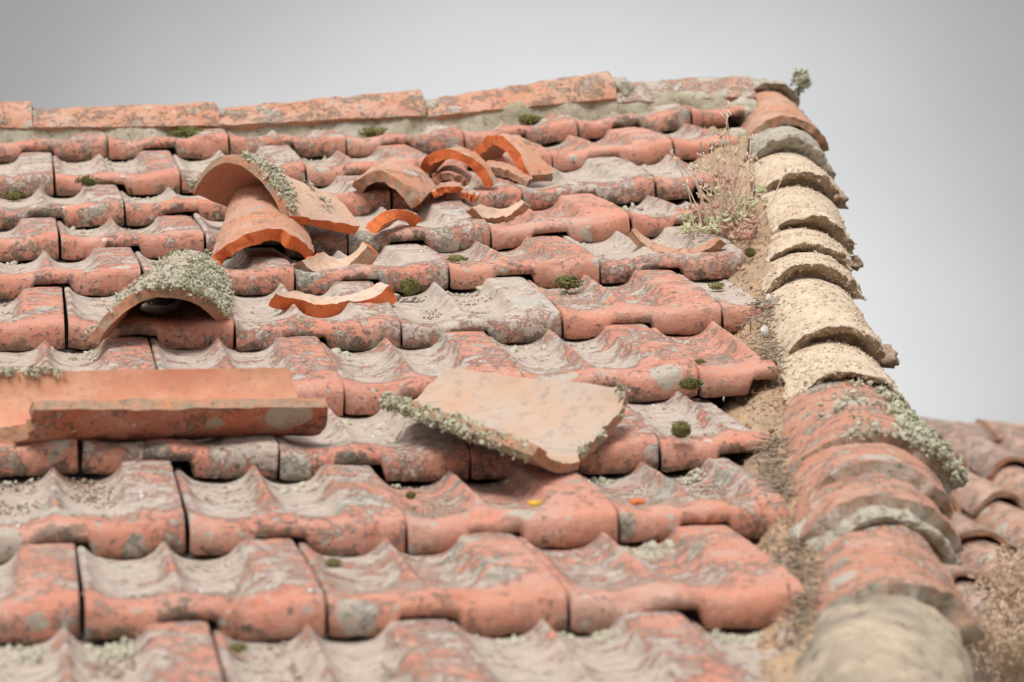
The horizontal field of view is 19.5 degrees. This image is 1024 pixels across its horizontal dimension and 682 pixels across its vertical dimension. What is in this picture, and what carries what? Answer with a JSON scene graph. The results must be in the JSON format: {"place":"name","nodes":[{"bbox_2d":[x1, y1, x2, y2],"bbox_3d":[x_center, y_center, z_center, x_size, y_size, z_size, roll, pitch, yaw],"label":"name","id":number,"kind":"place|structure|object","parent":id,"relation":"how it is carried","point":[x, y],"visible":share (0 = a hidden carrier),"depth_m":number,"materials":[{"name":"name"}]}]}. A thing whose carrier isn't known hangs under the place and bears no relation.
{"place":"outdoors","nodes":[
{"label":"outdoors","id":0,"kind":"place"},
{"bbox_2d":[0,0,1023,423],"label":"sky","id":1,"kind":"structure","parent":0,"point":[917,105],"materials":[{"name":"white"}]},
{"bbox_3d":[-0.367,1.625,3.913,2.314,4.134,2.541,-2,-9,-9],"label":"house wall","id":2,"kind":"object","parent":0,"visible":0},
{"bbox_2d":[0,168,726,634],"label":"roof deck","id":3,"kind":"structure","parent":2,"relation":"on","point":[718,402],"depth_m":3.79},
{"bbox_2d":[0,438,77,476],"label":"roof tile","id":4,"kind":"object","parent":3,"relation":"on","point":[41,458],"visible":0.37,"depth_m":3.25,"materials":[{"name":"red ceramic"}]},
{"bbox_2d":[0,363,327,444],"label":"channel tile","id":5,"kind":"object","parent":4,"relation":"on","point":[40,404],"visible":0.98,"depth_m":3.32,"materials":[{"name":"orange ceramic"}]},
{"bbox_2d":[0,619,223,681],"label":"roof tile","id":6,"kind":"object","parent":3,"relation":"on","point":[189,653],"visible":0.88,"depth_m":2.58,"materials":[{"name":"red ceramic"}]},
{"bbox_2d":[0,542,79,644],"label":"roof tile","id":7,"kind":"object","parent":6,"relation":"on","point":[49,610],"visible":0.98,"depth_m":2.70,"materials":[{"name":"red ceramic"}]},
{"bbox_2d":[0,459,184,563],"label":"roof tile","id":8,"kind":"object","parent":7,"relation":"on","point":[137,527],"visible":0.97,"depth_m":3.02,"materials":[{"name":"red ceramic"}]},
{"bbox_2d":[211,616,486,681],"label":"roof tile","id":9,"kind":"object","parent":3,"relation":"on","point":[437,652],"visible":0.94,"depth_m":2.62,"materials":[{"name":"red ceramic"}]},
{"bbox_2d":[76,537,325,641],"bbox_3d":[-0.303,0.232,2.847,0.215,0.061,0.342,1,10,-10],"label":"roof tile","id":10,"kind":"object","parent":9,"relation":"on","point":[281,601],"visible":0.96,"depth_m":2.73,"materials":[{"name":"red ceramic"}]},
{"bbox_2d":[0,89,754,180],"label":"ridge mortar","id":11,"kind":"object","parent":3,"relation":"on","point":[488,121],"visible":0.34,"depth_m":5.49,"materials":[{"name":"concrete"}]},
{"bbox_2d":[0,101,32,129],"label":"ridge tile","id":12,"kind":"object","parent":11,"relation":"on","point":[16,115],"visible":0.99,"depth_m":5.38,"materials":[{"name":"ceramic"}]},
{"bbox_2d":[28,102,219,131],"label":"ridge tile","id":13,"kind":"object","parent":11,"relation":"on","point":[173,117],"visible":0.98,"depth_m":5.42,"materials":[{"name":"ceramic"}]},
{"bbox_2d":[216,89,426,130],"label":"ridge tile","id":14,"kind":"object","parent":11,"relation":"on","point":[412,104],"visible":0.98,"depth_m":5.47,"materials":[{"name":"ceramic"}]},
{"bbox_2d":[461,114,577,150],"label":"roof tile","id":15,"kind":"object","parent":11,"relation":"on","point":[546,129],"visible":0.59,"depth_m":5.43,"materials":[{"name":"red ceramic"}]},
{"bbox_2d":[426,71,616,121],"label":"ridge tile","id":16,"kind":"object","parent":11,"relation":"on","point":[596,87],"visible":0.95,"depth_m":5.53,"materials":[{"name":"ceramic"}]},
{"bbox_2d":[572,104,690,138],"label":"roof tile","id":17,"kind":"object","parent":11,"relation":"on","point":[668,117],"visible":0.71,"depth_m":5.46,"materials":[{"name":"red ceramic"}]},
{"bbox_2d":[616,75,756,102],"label":"ridge tile","id":18,"kind":"object","parent":11,"relation":"on","point":[738,86],"visible":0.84,"depth_m":5.58,"materials":[{"name":"ceramic"}]},
{"bbox_2d":[0,141,764,664],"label":"lichen crumbs","id":19,"kind":"object","parent":3,"relation":"on","point":[650,549],"visible":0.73,"depth_m":3.01,"materials":[{"name":"plant"}]},
{"bbox_2d":[462,407,658,479],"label":"roof tile","id":20,"kind":"object","parent":3,"relation":"on","point":[629,444],"visible":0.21,"depth_m":3.35,"materials":[{"name":"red ceramic"}]},
{"bbox_2d":[447,610,747,681],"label":"roof tile","id":21,"kind":"object","parent":3,"relation":"on","point":[667,646],"visible":0.86,"depth_m":2.63,"materials":[{"name":"red ceramic"}]},
{"bbox_2d":[0,133,768,681],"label":"grit","id":22,"kind":"object","parent":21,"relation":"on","point":[284,643],"visible":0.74,"depth_m":3.10,"materials":[{"name":"gravel"}]},
{"bbox_2d":[296,532,566,637],"bbox_3d":[-0.085,0.230,2.886,0.219,0.062,0.342,0,11,-9],"label":"roof tile","id":23,"kind":"object","parent":21,"relation":"on","point":[468,583],"visible":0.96,"depth_m":2.77,"materials":[{"name":"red ceramic"}]},
{"bbox_2d":[173,465,405,556],"bbox_3d":[-0.241,0.174,3.159,0.216,0.062,0.342,1,12,-9],"label":"roof tile","id":24,"kind":"object","parent":23,"relation":"on","point":[367,516],"visible":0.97,"depth_m":3.05,"materials":[{"name":"red ceramic"}]},
{"bbox_2d":[81,435,277,479],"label":"roof tile","id":25,"kind":"object","parent":24,"relation":"on","point":[227,457],"visible":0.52,"depth_m":3.28,"materials":[{"name":"ceramic"}]},
{"bbox_2d":[0,335,155,371],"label":"roof tile","id":26,"kind":"object","parent":25,"relation":"on","point":[126,352],"visible":0.49,"depth_m":3.74,"materials":[{"name":"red ceramic"}]},
{"bbox_2d":[0,285,64,351],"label":"roof tile","id":27,"kind":"object","parent":26,"relation":"on","point":[41,305],"visible":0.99,"depth_m":3.85,"materials":[{"name":"red ceramic"}]},
{"bbox_2d":[0,247,140,299],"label":"roof tile","id":28,"kind":"object","parent":27,"relation":"on","point":[108,271],"visible":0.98,"depth_m":4.14,"materials":[{"name":"red ceramic"}]},
{"bbox_2d":[0,217,58,261],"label":"roof tile","id":29,"kind":"object","parent":28,"relation":"on","point":[28,242],"visible":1,"depth_m":4.41,"materials":[{"name":"red ceramic"}]},
{"bbox_2d":[559,224,744,283],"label":"roof tile","id":30,"kind":"object","parent":3,"relation":"on","point":[628,255],"visible":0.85,"depth_m":4.28,"materials":[{"name":"ceramic"}]},
{"bbox_2d":[619,195,723,236],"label":"roof tile","id":31,"kind":"object","parent":30,"relation":"on","point":[644,222],"visible":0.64,"depth_m":4.57,"materials":[{"name":"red ceramic"}]},
{"bbox_2d":[617,154,731,199],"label":"roof tile","id":32,"kind":"object","parent":31,"relation":"on","point":[668,179],"visible":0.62,"depth_m":4.88,"materials":[{"name":"red ceramic"}]},
{"bbox_2d":[627,228,725,253],"bbox_3d":[0.241,-0.142,4.332,0.157,0.064,0.027,-8,-10,30],"label":"tile shard","id":33,"kind":"object","parent":30,"relation":"on","point":[637,237],"visible":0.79,"depth_m":4.34,"materials":[{"name":"orange ceramic"}]},
{"bbox_2d":[512,522,804,633],"bbox_3d":[0.136,0.227,2.921,0.221,0.063,0.342,-1,12,-9],"label":"roof tile","id":34,"kind":"object","parent":3,"relation":"on","point":[746,586],"visible":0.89,"depth_m":2.82,"materials":[{"name":"red ceramic"}]},
{"bbox_2d":[378,463,617,555],"bbox_3d":[-0.025,0.175,3.195,0.215,0.061,0.341,-2,11,-9],"label":"roof tile","id":35,"kind":"object","parent":34,"relation":"on","point":[580,511],"visible":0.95,"depth_m":3.06,"materials":[{"name":"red ceramic"}]},
{"bbox_2d":[274,398,469,481],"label":"roof tile","id":36,"kind":"object","parent":35,"relation":"on","point":[436,455],"visible":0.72,"depth_m":3.33,"materials":[{"name":"ceramic"}]},
{"bbox_2d":[149,336,343,416],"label":"roof tile","id":37,"kind":"object","parent":36,"relation":"on","point":[307,362],"visible":0.48,"depth_m":3.75,"materials":[{"name":"red ceramic"}]},
{"bbox_2d":[64,284,233,349],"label":"roof tile","id":38,"kind":"object","parent":37,"relation":"on","point":[197,327],"visible":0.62,"depth_m":3.87,"materials":[{"name":"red ceramic"}]},
{"bbox_2d":[84,248,234,343],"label":"barrel tile","id":39,"kind":"object","parent":38,"relation":"on","point":[201,280],"visible":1,"depth_m":3.87,"materials":[{"name":"ceramic"}]},
{"bbox_2d":[319,331,521,415],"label":"roof tile","id":40,"kind":"object","parent":36,"relation":"on","point":[389,365],"visible":0.73,"depth_m":3.74,"materials":[{"name":"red ceramic"}]},
{"bbox_2d":[231,279,399,351],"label":"roof tile","id":41,"kind":"object","parent":40,"relation":"on","point":[360,326],"visible":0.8,"depth_m":3.90,"materials":[{"name":"red ceramic"}]},
{"bbox_2d":[134,246,293,295],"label":"roof tile","id":42,"kind":"object","parent":41,"relation":"on","point":[264,270],"visible":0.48,"depth_m":4.17,"materials":[{"name":"red ceramic"}]},
{"bbox_2d":[56,214,203,259],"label":"roof tile","id":43,"kind":"object","parent":42,"relation":"on","point":[185,231],"visible":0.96,"depth_m":4.45,"materials":[{"name":"red ceramic"}]},
{"bbox_2d":[0,184,123,228],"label":"roof tile","id":44,"kind":"object","parent":43,"relation":"on","point":[96,205],"visible":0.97,"depth_m":4.72,"materials":[{"name":"ceramic"}]},
{"bbox_2d":[0,151,53,198],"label":"roof tile","id":45,"kind":"object","parent":44,"relation":"on","point":[32,171],"visible":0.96,"depth_m":5.00,"materials":[{"name":"ceramic"}]},
{"bbox_2d":[0,131,106,161],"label":"roof tile","id":46,"kind":"object","parent":45,"relation":"on","point":[80,147],"visible":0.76,"depth_m":5.30,"materials":[{"name":"red ceramic"}]},
{"bbox_2d":[119,187,226,225],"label":"roof tile","id":47,"kind":"object","parent":43,"relation":"on","point":[168,201],"visible":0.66,"depth_m":4.74,"materials":[{"name":"red ceramic"}]},
{"bbox_2d":[52,148,179,195],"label":"roof tile","id":48,"kind":"object","parent":47,"relation":"on","point":[158,173],"visible":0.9,"depth_m":5.04,"materials":[{"name":"red ceramic"}]},
{"bbox_2d":[107,128,227,159],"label":"roof tile","id":49,"kind":"object","parent":48,"relation":"on","point":[206,144],"visible":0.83,"depth_m":5.33,"materials":[{"name":"red ceramic"}]},
{"bbox_2d":[172,145,304,192],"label":"roof tile","id":50,"kind":"object","parent":47,"relation":"on","point":[290,160],"visible":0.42,"depth_m":5.14,"materials":[{"name":"red ceramic"}]},
{"bbox_2d":[211,185,313,266],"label":"barrel tile","id":51,"kind":"object","parent":42,"relation":"on","point":[254,216],"visible":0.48,"depth_m":4.29,"materials":[{"name":"orange ceramic"}]},
{"bbox_2d":[187,150,359,234],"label":"barrel tile","id":52,"kind":"object","parent":51,"relation":"on","point":[222,180],"visible":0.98,"depth_m":4.45,"materials":[{"name":"ceramic"}]},
{"bbox_2d":[268,282,397,317],"bbox_3d":[-0.240,-0.053,4.005,0.174,0.051,0.044,-2,-9,-9],"label":"tile shard","id":53,"kind":"object","parent":41,"relation":"on","point":[311,305],"visible":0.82,"depth_m":4.00,"materials":[{"name":"ceramic"}]},
{"bbox_2d":[392,274,560,348],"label":"roof tile","id":54,"kind":"object","parent":40,"relation":"on","point":[531,316],"visible":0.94,"depth_m":3.96,"materials":[{"name":"ceramic"}]},
{"bbox_2d":[278,243,447,294],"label":"roof tile","id":55,"kind":"object","parent":54,"relation":"on","point":[426,268],"visible":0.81,"depth_m":4.20,"materials":[{"name":"ceramic"}]},
{"bbox_2d":[192,211,346,258],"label":"roof tile","id":56,"kind":"object","parent":55,"relation":"on","point":[327,241],"visible":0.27,"depth_m":4.48,"materials":[{"name":"ceramic"}]},
{"bbox_2d":[318,174,390,216],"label":"roof tile","id":57,"kind":"object","parent":56,"relation":"on","point":[371,198],"visible":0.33,"depth_m":4.79,"materials":[{"name":"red ceramic"}]},
{"bbox_2d":[300,144,429,186],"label":"roof tile","id":58,"kind":"object","parent":57,"relation":"on","point":[327,173],"visible":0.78,"depth_m":5.11,"materials":[{"name":"red ceramic"}]},
{"bbox_2d":[227,129,345,157],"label":"roof tile","id":59,"kind":"object","parent":58,"relation":"on","point":[323,143],"visible":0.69,"depth_m":5.36,"materials":[{"name":"red ceramic"}]},
{"bbox_2d":[343,124,463,157],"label":"roof tile","id":60,"kind":"object","parent":58,"relation":"on","point":[430,139],"visible":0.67,"depth_m":5.39,"materials":[{"name":"red ceramic"}]},
{"bbox_2d":[293,242,378,271],"bbox_3d":[-0.254,-0.112,4.229,0.142,0.066,0.056,2,-10,-31],"label":"tile shard","id":61,"kind":"object","parent":55,"relation":"on","point":[365,253],"visible":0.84,"depth_m":4.23,"materials":[{"name":"ceramic"}]},
{"bbox_2d":[378,368,629,472],"bbox_3d":[-0.028,0.083,3.334,0.276,0.162,0.262,-9,-10,30],"label":"channel tile","id":62,"kind":"object","parent":35,"relation":"on","point":[558,426],"visible":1,"depth_m":3.38,"materials":[{"name":"ceramic"}]},
{"bbox_2d":[573,455,788,543],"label":"roof tile","id":63,"kind":"object","parent":3,"relation":"on","point":[756,514],"visible":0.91,"depth_m":3.10,"materials":[{"name":"red ceramic"}]},
{"bbox_2d":[626,391,772,471],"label":"roof tile","id":64,"kind":"object","parent":63,"relation":"on","point":[680,454],"visible":0.9,"depth_m":3.42,"materials":[{"name":"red ceramic"}]},
{"bbox_2d":[485,323,697,402],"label":"roof tile","id":65,"kind":"object","parent":64,"relation":"on","point":[642,362],"visible":0.9,"depth_m":3.75,"materials":[{"name":"red ceramic"}]},
{"bbox_2d":[523,268,720,338],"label":"roof tile","id":66,"kind":"object","parent":65,"relation":"on","point":[679,308],"visible":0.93,"depth_m":4.00,"materials":[{"name":"red ceramic"}]},
{"bbox_2d":[418,235,598,289],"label":"roof tile","id":67,"kind":"object","parent":66,"relation":"on","point":[547,261],"visible":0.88,"depth_m":4.25,"materials":[{"name":"red ceramic"}]},
{"bbox_2d":[347,199,489,254],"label":"roof tile","id":68,"kind":"object","parent":67,"relation":"on","point":[448,226],"visible":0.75,"depth_m":4.52,"materials":[{"name":"ceramic"}]},
{"bbox_2d":[352,156,435,208],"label":"broken barrel tile","id":69,"kind":"object","parent":68,"relation":"on","point":[412,184],"visible":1,"depth_m":4.75,"materials":[{"name":"orange ceramic"}]},
{"bbox_2d":[488,193,629,249],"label":"roof tile","id":70,"kind":"object","parent":67,"relation":"on","point":[587,217],"visible":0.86,"depth_m":4.55,"materials":[{"name":"red ceramic"}]},
{"bbox_2d":[381,169,521,212],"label":"roof tile","id":71,"kind":"object","parent":70,"relation":"on","point":[502,192],"visible":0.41,"depth_m":4.82,"materials":[{"name":"red ceramic"}]},
{"bbox_2d":[421,147,496,187],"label":"broken barrel tile","id":72,"kind":"object","parent":71,"relation":"on","point":[432,163],"visible":0.99,"depth_m":4.84,"materials":[{"name":"orange ceramic"}]},
{"bbox_2d":[497,156,654,209],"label":"roof tile","id":73,"kind":"object","parent":70,"relation":"on","point":[615,180],"visible":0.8,"depth_m":4.85,"materials":[{"name":"ceramic"}]},
{"bbox_2d":[472,133,552,181],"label":"broken barrel tile","id":74,"kind":"object","parent":73,"relation":"on","point":[522,153],"visible":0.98,"depth_m":4.95,"materials":[{"name":"orange ceramic"}]},
{"bbox_2d":[543,126,672,171],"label":"roof tile","id":75,"kind":"object","parent":73,"relation":"on","point":[640,146],"visible":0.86,"depth_m":5.16,"materials":[{"name":"red ceramic"}]},
{"bbox_2d":[635,123,739,159],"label":"roof tile","id":76,"kind":"object","parent":3,"relation":"on","point":[690,143],"visible":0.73,"depth_m":5.18,"materials":[{"name":"red ceramic"}]},
{"bbox_2d":[646,321,777,397],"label":"roof tile","id":77,"kind":"object","parent":3,"relation":"on","point":[721,374],"visible":0.9,"depth_m":3.73,"materials":[{"name":"red ceramic"}]},
{"bbox_2d":[673,271,775,332],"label":"roof tile","id":78,"kind":"object","parent":3,"relation":"on","point":[732,316],"visible":0.74,"depth_m":4.01,"materials":[{"name":"red ceramic"}]},
{"bbox_2d":[682,613,802,681],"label":"roof tile","id":79,"kind":"object","parent":3,"relation":"on","point":[740,656],"visible":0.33,"depth_m":2.70,"materials":[{"name":"red ceramic"}]},
{"bbox_2d":[694,125,818,681],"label":"mortar crumbs","id":80,"kind":"object","parent":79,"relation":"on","point":[790,641],"visible":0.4,"depth_m":3.35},
{"bbox_2d":[665,126,821,681],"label":"mortar fillet","id":81,"kind":"object","parent":3,"relation":"on","point":[733,406],"visible":0.24,"depth_m":3.67,"materials":[{"name":"concrete"}]},
{"bbox_2d":[670,101,786,243],"bbox_3d":[0.334,-0.216,4.561,0.172,0.229,0.578,-4,-9,3],"label":"sedum plant","id":82,"kind":"object","parent":81,"relation":"on","point":[745,221],"visible":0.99,"depth_m":4.43,"materials":[{"name":"green plant"}]},
{"bbox_2d":[735,293,833,638],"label":"twig litter","id":83,"kind":"object","parent":81,"relation":"on","point":[798,610],"visible":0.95,"depth_m":3.14,"materials":[{"name":"plant"}]},
{"bbox_2d":[773,124,805,155],"bbox_3d":[0.410,-0.012,4.153,0.213,1.492,3.451,-4,-9,4],"label":"hip mortar","id":84,"kind":"object","parent":3,"relation":"on","point":[798,127],"visible":0.03,"depth_m":5.41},
{"bbox_2d":[739,91,828,151],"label":"hip tile","id":85,"kind":"object","parent":84,"relation":"on","point":[773,109],"visible":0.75,"depth_m":5.38,"materials":[{"name":"orange ceramic"}]},
{"bbox_2d":[748,125,835,178],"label":"mortar hip tile","id":86,"kind":"object","parent":84,"relation":"on","point":[780,138],"visible":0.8,"depth_m":5.11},
{"bbox_2d":[750,152,848,208],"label":"mortar hip tile","id":87,"kind":"object","parent":84,"relation":"on","point":[803,171],"visible":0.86,"depth_m":4.83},
{"bbox_2d":[761,185,856,254],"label":"mortar hip tile","id":88,"kind":"object","parent":84,"relation":"on","point":[797,206],"visible":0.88,"depth_m":4.54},
{"bbox_2d":[765,226,853,271],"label":"mortar hip tile","id":89,"kind":"object","parent":84,"relation":"on","point":[794,240],"visible":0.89,"depth_m":4.31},
{"bbox_2d":[758,250,866,300],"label":"mortar hip tile","id":90,"kind":"object","parent":84,"relation":"on","point":[792,266],"visible":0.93,"depth_m":4.11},
{"bbox_2d":[762,276,894,368],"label":"mortar hip tile","id":91,"kind":"object","parent":84,"relation":"on","point":[807,310],"visible":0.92,"depth_m":3.84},
{"bbox_2d":[775,339,910,410],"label":"mortar hip tile","id":92,"kind":"object","parent":84,"relation":"on","point":[810,365],"visible":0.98,"depth_m":3.62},
{"bbox_2d":[788,442,956,519],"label":"hip tile","id":93,"kind":"object","parent":84,"relation":"on","point":[818,471],"visible":0.61,"depth_m":3.10,"materials":[{"name":"ceramic"}]},
{"bbox_2d":[786,505,962,565],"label":"mortar hip tile","id":94,"kind":"object","parent":84,"relation":"on","point":[870,515],"visible":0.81,"depth_m":2.97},
{"bbox_2d":[792,473,963,553],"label":"hip tile","id":95,"kind":"object","parent":94,"relation":"on","point":[828,507],"visible":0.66,"depth_m":3.00,"materials":[{"name":"ceramic"}]},
{"bbox_2d":[783,377,968,495],"bbox_3d":[0.409,0.104,3.404,0.204,0.185,0.396,-4,-9,7],"label":"hip tile","id":96,"kind":"object","parent":84,"relation":"on","point":[824,415],"visible":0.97,"depth_m":3.31,"materials":[{"name":"ceramic"}]},
{"bbox_2d":[792,594,975,681],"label":"mortar hip tile","id":97,"kind":"object","parent":84,"relation":"on","point":[880,638],"visible":0.91,"depth_m":2.57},
{"bbox_2d":[809,523,985,646],"bbox_3d":[0.346,0.232,2.875,0.177,0.149,0.295,-3,-9,-2],"label":"hip tile","id":98,"kind":"object","parent":97,"relation":"on","point":[892,559],"visible":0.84,"depth_m":2.80,"materials":[{"name":"ceramic"}]},
{"bbox_3d":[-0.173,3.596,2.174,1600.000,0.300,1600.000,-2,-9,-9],"label":"ground","id":99,"kind":"structure","parent":0,"visible":0},
{"bbox_2d":[948,530,1023,681],"bbox_3d":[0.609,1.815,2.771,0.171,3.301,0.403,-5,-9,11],"label":"dry bush","id":100,"kind":"object","parent":99,"relation":"on","point":[1004,636],"visible":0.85,"depth_m":2.95,"materials":[{"name":"plant"}]},
{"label":"neighbour wall","id":101,"kind":"object","parent":99,"relation":"on","visible":0},
{"bbox_2d":[960,467,1017,681],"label":"neighbour roof deck","id":102,"kind":"structure","parent":101,"relation":"on","point":[980,676],"depth_m":6.74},
{"bbox_2d":[940,428,1023,479],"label":"barrel tile","id":103,"kind":"object","parent":102,"relation":"on","point":[985,458],"visible":0.88,"depth_m":8.26,"materials":[{"name":"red ceramic"}]},
{"bbox_2d":[951,470,1023,515],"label":"barrel tile","id":104,"kind":"object","parent":102,"relation":"on","point":[976,494],"visible":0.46,"depth_m":7.82,"materials":[{"name":"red ceramic"}]},
{"bbox_2d":[956,536,1023,589],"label":"barrel tile","id":105,"kind":"object","parent":102,"relation":"on","point":[976,552],"visible":0.41,"depth_m":7.32,"materials":[{"name":"red ceramic"}]},
{"bbox_2d":[963,498,1023,551],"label":"barrel tile","id":106,"kind":"object","parent":102,"relation":"on","point":[996,515],"visible":0.84,"depth_m":7.67,"materials":[{"name":"red ceramic"}]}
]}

